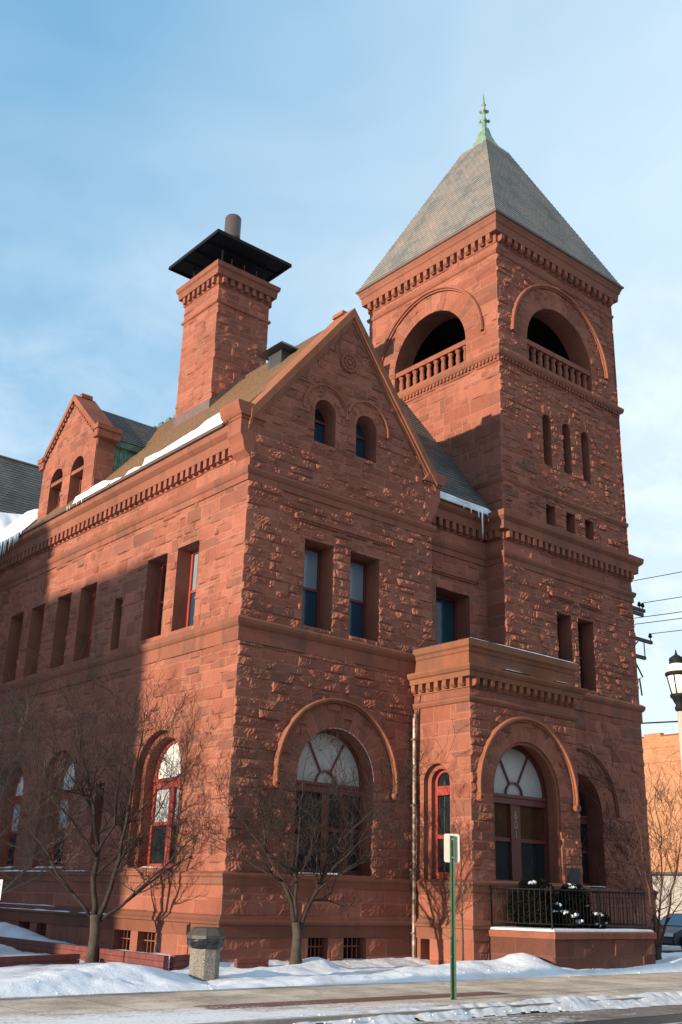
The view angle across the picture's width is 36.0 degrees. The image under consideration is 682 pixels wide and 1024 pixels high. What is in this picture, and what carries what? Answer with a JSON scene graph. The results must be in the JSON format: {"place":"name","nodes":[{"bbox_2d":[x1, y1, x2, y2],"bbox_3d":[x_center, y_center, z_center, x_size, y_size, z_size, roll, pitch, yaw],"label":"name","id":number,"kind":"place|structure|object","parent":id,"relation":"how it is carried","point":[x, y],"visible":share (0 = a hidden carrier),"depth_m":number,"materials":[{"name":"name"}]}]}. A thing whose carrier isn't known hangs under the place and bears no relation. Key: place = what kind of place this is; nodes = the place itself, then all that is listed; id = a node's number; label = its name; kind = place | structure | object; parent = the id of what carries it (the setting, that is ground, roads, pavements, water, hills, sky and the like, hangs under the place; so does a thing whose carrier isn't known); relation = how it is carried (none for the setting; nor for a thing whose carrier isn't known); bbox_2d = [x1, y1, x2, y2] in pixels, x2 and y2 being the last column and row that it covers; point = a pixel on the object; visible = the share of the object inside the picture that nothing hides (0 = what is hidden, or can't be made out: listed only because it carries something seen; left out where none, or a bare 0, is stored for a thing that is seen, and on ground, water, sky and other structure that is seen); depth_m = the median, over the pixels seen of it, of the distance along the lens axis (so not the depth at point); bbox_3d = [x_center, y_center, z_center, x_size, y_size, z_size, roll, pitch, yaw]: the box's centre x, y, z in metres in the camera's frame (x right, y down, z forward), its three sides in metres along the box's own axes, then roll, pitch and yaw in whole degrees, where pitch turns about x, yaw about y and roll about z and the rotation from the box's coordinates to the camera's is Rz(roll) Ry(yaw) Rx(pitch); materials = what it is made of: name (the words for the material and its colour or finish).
{"place":"outdoors","nodes":[
{"label":"outdoors","id":0,"kind":"place"},
{"bbox_2d":[0,972,681,1023],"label":"sidewalk","id":1,"kind":"structure","parent":0,"point":[169,1007],"depth_m":17.62,"materials":[{"name":"concrete"}]},
{"bbox_2d":[195,991,508,1008],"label":"brick paving","id":2,"kind":"structure","parent":1,"relation":"on","point":[264,1004],"depth_m":17.58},
{"bbox_2d":[444,834,459,999],"bbox_3d":[2.007,7.256,18.850,0.290,2.835,0.071,3,-20,-3],"label":"sign post","id":3,"kind":"object","parent":1,"relation":"on","point":[452,849],"visible":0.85,"depth_m":18.96,"materials":[{"name":"green metal"}]},
{"bbox_2d":[0,0,681,781],"label":"sky","id":4,"kind":"structure","parent":0,"point":[131,131],"materials":[{"name":"blue"}]},
{"bbox_2d":[560,1014,681,1023],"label":"road","id":5,"kind":"structure","parent":0,"point":[670,1018],"depth_m":17.11,"materials":[{"name":"grey asphalt"}]},
{"bbox_2d":[231,991,681,1023],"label":"kerb snow","id":6,"kind":"structure","parent":5,"relation":"on","point":[575,1003],"depth_m":17.54,"materials":[{"name":"white snow"}]},
{"bbox_2d":[395,1005,681,1023],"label":"road slush","id":7,"kind":"object","parent":5,"relation":"on","point":[561,1016],"depth_m":17.39,"materials":[{"name":"white snow"}]},
{"bbox_2d":[662,945,681,952],"bbox_3d":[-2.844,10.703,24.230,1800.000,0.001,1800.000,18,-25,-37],"label":"ground","id":8,"kind":"structure","parent":0,"point":[668,949],"depth_m":46.12,"materials":[{"name":"white snow"}]},
{"bbox_2d":[0,94,663,964],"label":"stone building","id":9,"kind":"structure","parent":8,"relation":"on","point":[286,552],"depth_m":31.75,"materials":[{"name":"red stone"}]},
{"bbox_2d":[3,771,22,866],"bbox_3d":[-10.745,10.225,35.254,0.190,3.310,1.820,18,-25,-37],"label":"window","id":10,"kind":"structure","parent":9,"relation":"in","point":[9,851],"depth_m":35.60,"materials":[{"name":"glass"}]},
{"bbox_2d":[0,509,38,541],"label":"roof snow","id":11,"kind":"structure","parent":9,"relation":"on","point":[11,524],"depth_m":39.59,"materials":[{"name":"white snow"}]},
{"bbox_2d":[0,499,81,555],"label":"icicle fringe","id":12,"kind":"object","parent":9,"relation":"hanging from","point":[14,538],"visible":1,"depth_m":39.28,"materials":[{"name":"white ice"}]},
{"bbox_2d":[50,761,74,866],"bbox_3d":[-8.443,9.321,32.706,0.190,3.380,1.960,18,-25,-37],"label":"window","id":13,"kind":"structure","parent":9,"relation":"in","point":[57,854],"depth_m":32.95,"materials":[{"name":"glass"}]},
{"bbox_2d":[87,590,95,656],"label":"window","id":14,"kind":"structure","parent":9,"relation":"in","point":[95,590],"depth_m":34.64,"materials":[{"name":"red paint"}]},
{"bbox_2d":[120,930,130,950],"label":"basement window","id":15,"kind":"structure","parent":9,"relation":"in","point":[123,937],"depth_m":27.75,"materials":[{"name":"brown wood"}]},
{"bbox_2d":[73,413,222,503],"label":"roof snow","id":16,"kind":"structure","parent":9,"relation":"on","point":[211,423],"depth_m":31.23,"materials":[{"name":"white snow"}]},
{"bbox_2d":[144,932,155,952],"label":"basement window","id":17,"kind":"structure","parent":9,"relation":"in","point":[147,940],"depth_m":26.83,"materials":[{"name":"brown wood"}]},
{"bbox_2d":[155,562,166,635],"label":"window","id":18,"kind":"structure","parent":9,"relation":"in","point":[163,567],"depth_m":31.54,"materials":[{"name":"red paint"}]},
{"bbox_2d":[147,739,180,866],"bbox_3d":[-4.587,7.837,28.425,0.190,3.430,2.060,18,-25,-37],"label":"window","id":19,"kind":"structure","parent":9,"relation":"in","point":[174,789],"depth_m":28.64,"materials":[{"name":"glass"}]},
{"bbox_2d":[186,549,198,626],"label":"window","id":20,"kind":"structure","parent":9,"relation":"in","point":[194,559],"depth_m":30.30,"materials":[{"name":"glass"}]},
{"bbox_2d":[0,637,603,913],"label":"ledge snow","id":21,"kind":"structure","parent":9,"relation":"on","point":[299,872],"depth_m":30.80,"materials":[{"name":"white snow"}]},
{"bbox_2d":[302,546,320,627],"bbox_3d":[-1.024,2.154,29.602,1.080,2.500,0.090,18,-25,-37],"label":"window","id":22,"kind":"structure","parent":9,"relation":"in","point":[312,561],"depth_m":29.78,"materials":[{"name":"blue glass"}]},
{"bbox_2d":[308,938,322,957],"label":"basement window","id":23,"kind":"structure","parent":9,"relation":"in","point":[311,941],"depth_m":26.39,"materials":[{"name":"black glass"}]},
{"bbox_2d":[314,409,325,443],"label":"window","id":24,"kind":"structure","parent":9,"relation":"in","point":[320,427],"depth_m":31.41,"materials":[{"name":"blue glass"}]},
{"bbox_2d":[293,730,362,875],"bbox_3d":[-0.420,7.687,28.026,2.720,3.760,0.190,18,-25,-37],"label":"window","id":25,"kind":"structure","parent":9,"relation":"in","point":[319,758],"depth_m":28.21,"materials":[{"name":"black glass"}]},
{"bbox_2d":[343,938,360,958],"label":"basement window","id":26,"kind":"structure","parent":9,"relation":"in","point":[348,945],"depth_m":27.14,"materials":[{"name":"black glass"}]},
{"bbox_2d":[349,559,366,638],"bbox_3d":[0.285,2.570,30.637,1.160,2.500,0.090,18,-25,-37],"label":"window","id":27,"kind":"structure","parent":9,"relation":"in","point":[358,570],"depth_m":30.84,"materials":[{"name":"blue glass"}]},
{"bbox_2d":[356,425,365,458],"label":"window","id":28,"kind":"structure","parent":9,"relation":"in","point":[360,438],"depth_m":32.40,"materials":[{"name":"blue glass"}]},
{"bbox_2d":[435,770,449,878],"bbox_3d":[2.882,8.542,28.823,0.140,2.920,0.780,18,-25,-37],"label":"window","id":29,"kind":"structure","parent":9,"relation":"in","point":[442,784],"depth_m":28.97,"materials":[{"name":"black glass"}]},
{"bbox_2d":[436,594,456,643],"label":"window","id":30,"kind":"structure","parent":9,"relation":"in","point":[446,607],"depth_m":34.37,"materials":[{"name":"blue glass"}]},
{"bbox_2d":[440,491,490,514],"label":"roof snow","id":31,"kind":"structure","parent":9,"relation":"on","point":[455,500],"depth_m":34.67,"materials":[{"name":"white snow"}]},
{"bbox_2d":[481,511,482,533],"bbox_3d":[4.724,0.440,35.067,0.078,1.000,0.090,18,-25,-37],"label":"icicle","id":32,"kind":"object","parent":9,"relation":"hanging from","point":[482,521],"visible":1,"depth_m":35.11,"materials":[{"name":"white ice"}]},
{"bbox_2d":[494,745,549,881],"bbox_3d":[4.898,8.454,29.549,2.880,3.850,0.190,18,-25,-37],"label":"window","id":33,"kind":"structure","parent":9,"relation":"in","point":[520,793],"depth_m":29.73,"materials":[{"name":"brown glass"}]},
{"bbox_2d":[557,618,561,659],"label":"window","id":34,"kind":"structure","parent":9,"relation":"in","point":[558,619],"depth_m":36.48,"materials":[{"name":"black glass"}]},
{"bbox_2d":[578,624,585,688],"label":"window","id":35,"kind":"structure","parent":9,"relation":"in","point":[580,629],"depth_m":37.07,"materials":[{"name":"black glass"}]},
{"bbox_2d":[578,785,591,885],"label":"window","id":36,"kind":"structure","parent":9,"relation":"in","point":[584,819],"depth_m":34.90,"materials":[{"name":"black glass"}]},
{"bbox_2d":[0,922,681,997],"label":"lawn snow","id":37,"kind":"structure","parent":8,"relation":"on","point":[81,977],"depth_m":22.32,"materials":[{"name":"white snow"}]},
{"bbox_2d":[0,880,2,897],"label":"parking sign","id":38,"kind":"object","parent":37,"relation":"on","point":[1,881],"visible":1,"depth_m":22.46,"materials":[{"name":"grey metal"}]},
{"bbox_2d":[0,954,79,966],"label":"timber edging","id":39,"kind":"object","parent":37,"relation":"on","point":[6,961],"visible":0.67,"depth_m":23.39,"materials":[{"name":"red wood"}]},
{"bbox_2d":[0,670,112,895],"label":"bare tree","id":40,"kind":"object","parent":37,"relation":"on","point":[8,886],"visible":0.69,"depth_m":27.73,"materials":[{"name":"brown plant"}]},
{"bbox_2d":[0,936,168,970],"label":"timber edging","id":41,"kind":"object","parent":37,"relation":"on","point":[109,955],"visible":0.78,"depth_m":25.44,"materials":[{"name":"red wood"}]},
{"bbox_2d":[0,638,236,962],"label":"bare tree","id":42,"kind":"object","parent":37,"relation":"on","point":[96,917],"visible":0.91,"depth_m":25.96,"materials":[{"name":"brown plant"}]},
{"bbox_2d":[169,954,189,969],"bbox_3d":[-3.503,10.071,23.324,0.140,0.430,0.926,-8,-22,24],"label":"timber edging","id":43,"kind":"object","parent":37,"relation":"on","point":[177,962],"visible":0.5,"depth_m":23.08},
{"bbox_2d":[187,927,225,980],"bbox_3d":[-2.696,8.808,20.785,0.724,1.100,0.745,12,-23,-27],"label":"litter bin","id":44,"kind":"object","parent":37,"relation":"on","point":[205,944],"visible":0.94,"depth_m":20.58,"materials":[{"name":"concrete"}]},
{"bbox_2d":[234,958,268,967],"bbox_3d":[-2.055,10.423,24.057,0.852,0.350,0.140,16,-24,-34],"label":"timber edging","id":45,"kind":"object","parent":37,"relation":"on","point":[250,962],"visible":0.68,"depth_m":24.02,"materials":[{"name":"red wood"}]},
{"bbox_2d":[152,695,475,964],"bbox_3d":[-0.559,7.540,25.191,7.723,6.327,4.253,-1,-20,7],"label":"bare tree","id":46,"kind":"object","parent":37,"relation":"on","point":[295,955],"visible":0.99,"depth_m":25.11,"materials":[{"name":"brown plant"}]},
{"bbox_2d":[431,800,494,960],"bbox_3d":[3.254,9.356,26.557,1.876,4.057,1.488,18,-25,-37],"label":"sapling","id":47,"kind":"object","parent":37,"relation":"on","point":[461,913],"visible":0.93,"depth_m":26.48,"materials":[{"name":"brown plant"}]},
{"bbox_2d":[575,731,681,959],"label":"bare tree","id":48,"kind":"object","parent":37,"relation":"on","point":[658,948],"visible":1,"depth_m":31.78,"materials":[{"name":"brown plant"}]},
{"bbox_2d":[193,997,644,1023],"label":"kerb","id":49,"kind":"structure","parent":8,"relation":"on","point":[303,1019],"depth_m":15.39,"materials":[{"name":"concrete"}]},
{"bbox_2d":[487,929,656,969],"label":"terrace wall","id":50,"kind":"structure","parent":8,"relation":"on","point":[593,950],"depth_m":26.69,"materials":[{"name":"red stone"}]},
{"bbox_2d":[490,885,646,929],"bbox_3d":[6.058,10.716,28.070,4.648,1.290,1.794,18,-25,-37],"label":"railing","id":51,"kind":"object","parent":50,"relation":"on","point":[598,898],"visible":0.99,"depth_m":27.34,"materials":[{"name":"black metal"}]},
{"bbox_2d":[491,926,653,931],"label":"terrace snow","id":52,"kind":"structure","parent":50,"relation":"on","point":[606,929],"depth_m":26.86,"materials":[{"name":"white snow"}]},
{"bbox_2d":[506,878,561,927],"bbox_3d":[5.008,10.227,27.419,1.381,1.296,1.406,18,-25,-37],"label":"evergreen shrub","id":53,"kind":"object","parent":52,"relation":"on","point":[531,883],"visible":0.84,"depth_m":27.16,"materials":[{"name":"green plant"}]},
{"bbox_2d":[550,908,583,928],"bbox_3d":[5.840,10.672,27.522,1.022,0.578,1.010,18,-25,-37],"label":"evergreen shrub","id":54,"kind":"object","parent":52,"relation":"on","point":[568,919],"visible":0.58,"depth_m":27.28,"materials":[{"name":"green plant"}]},
{"bbox_2d":[556,883,591,927],"bbox_3d":[6.232,10.655,28.356,1.107,1.197,1.098,18,-25,-37],"label":"evergreen shrub","id":55,"kind":"object","parent":52,"relation":"on","point":[569,886],"visible":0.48,"depth_m":28.18,"materials":[{"name":"green plant"}]},
{"bbox_2d":[584,910,610,928],"bbox_3d":[6.783,10.969,28.181,0.915,0.547,0.916,18,-25,-37],"label":"evergreen shrub","id":56,"kind":"object","parent":52,"relation":"on","point":[592,920],"visible":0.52,"depth_m":27.97,"materials":[{"name":"green plant"}]},
{"bbox_2d":[633,602,652,695],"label":"utility pole","id":57,"kind":"object","parent":8,"relation":"on","point":[639,611],"visible":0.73,"depth_m":44.97,"materials":[{"name":"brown wood"}]},
{"bbox_2d":[633,572,679,580],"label":"overhead wire","id":58,"kind":"object","parent":57,"relation":"attached to","point":[656,576],"visible":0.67,"depth_m":43.98,"materials":[{"name":"grey metal"}]},
{"bbox_2d":[633,611,681,618],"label":"overhead wire","id":59,"kind":"object","parent":57,"relation":"attached to","point":[656,615],"visible":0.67,"depth_m":43.61,"materials":[{"name":"grey metal"}]},
{"bbox_2d":[634,618,681,624],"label":"overhead wire","id":60,"kind":"object","parent":57,"relation":"attached to","point":[658,621],"visible":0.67,"depth_m":43.59,"materials":[{"name":"grey metal"}]},
{"bbox_2d":[642,733,681,919],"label":"building","id":61,"kind":"structure","parent":8,"relation":"on","point":[659,749],"depth_m":94.12,"materials":[{"name":"orange brick"}]},
{"bbox_2d":[660,913,681,948],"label":"parked car","id":62,"kind":"object","parent":8,"relation":"on","point":[673,935],"visible":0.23,"depth_m":42.88,"materials":[{"name":"blue paint"}]},
{"bbox_2d":[665,650,681,767],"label":"street lamp","id":63,"kind":"object","parent":8,"relation":"on","point":[673,674],"visible":1,"depth_m":22.85,"materials":[{"name":"glass"}]},
{"bbox_3d":[56.091,3.257,17.496,41.990,12.700,14.250,18,-25,-37],"label":"shop building","id":64,"kind":"object","parent":8,"relation":"on","visible":0},
{"bbox_2d":[641,721,677,723],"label":"overhead wire","id":65,"kind":"object","parent":64,"relation":"attached to","point":[659,722],"visible":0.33,"depth_m":42.39,"materials":[{"name":"grey metal"}]}
]}

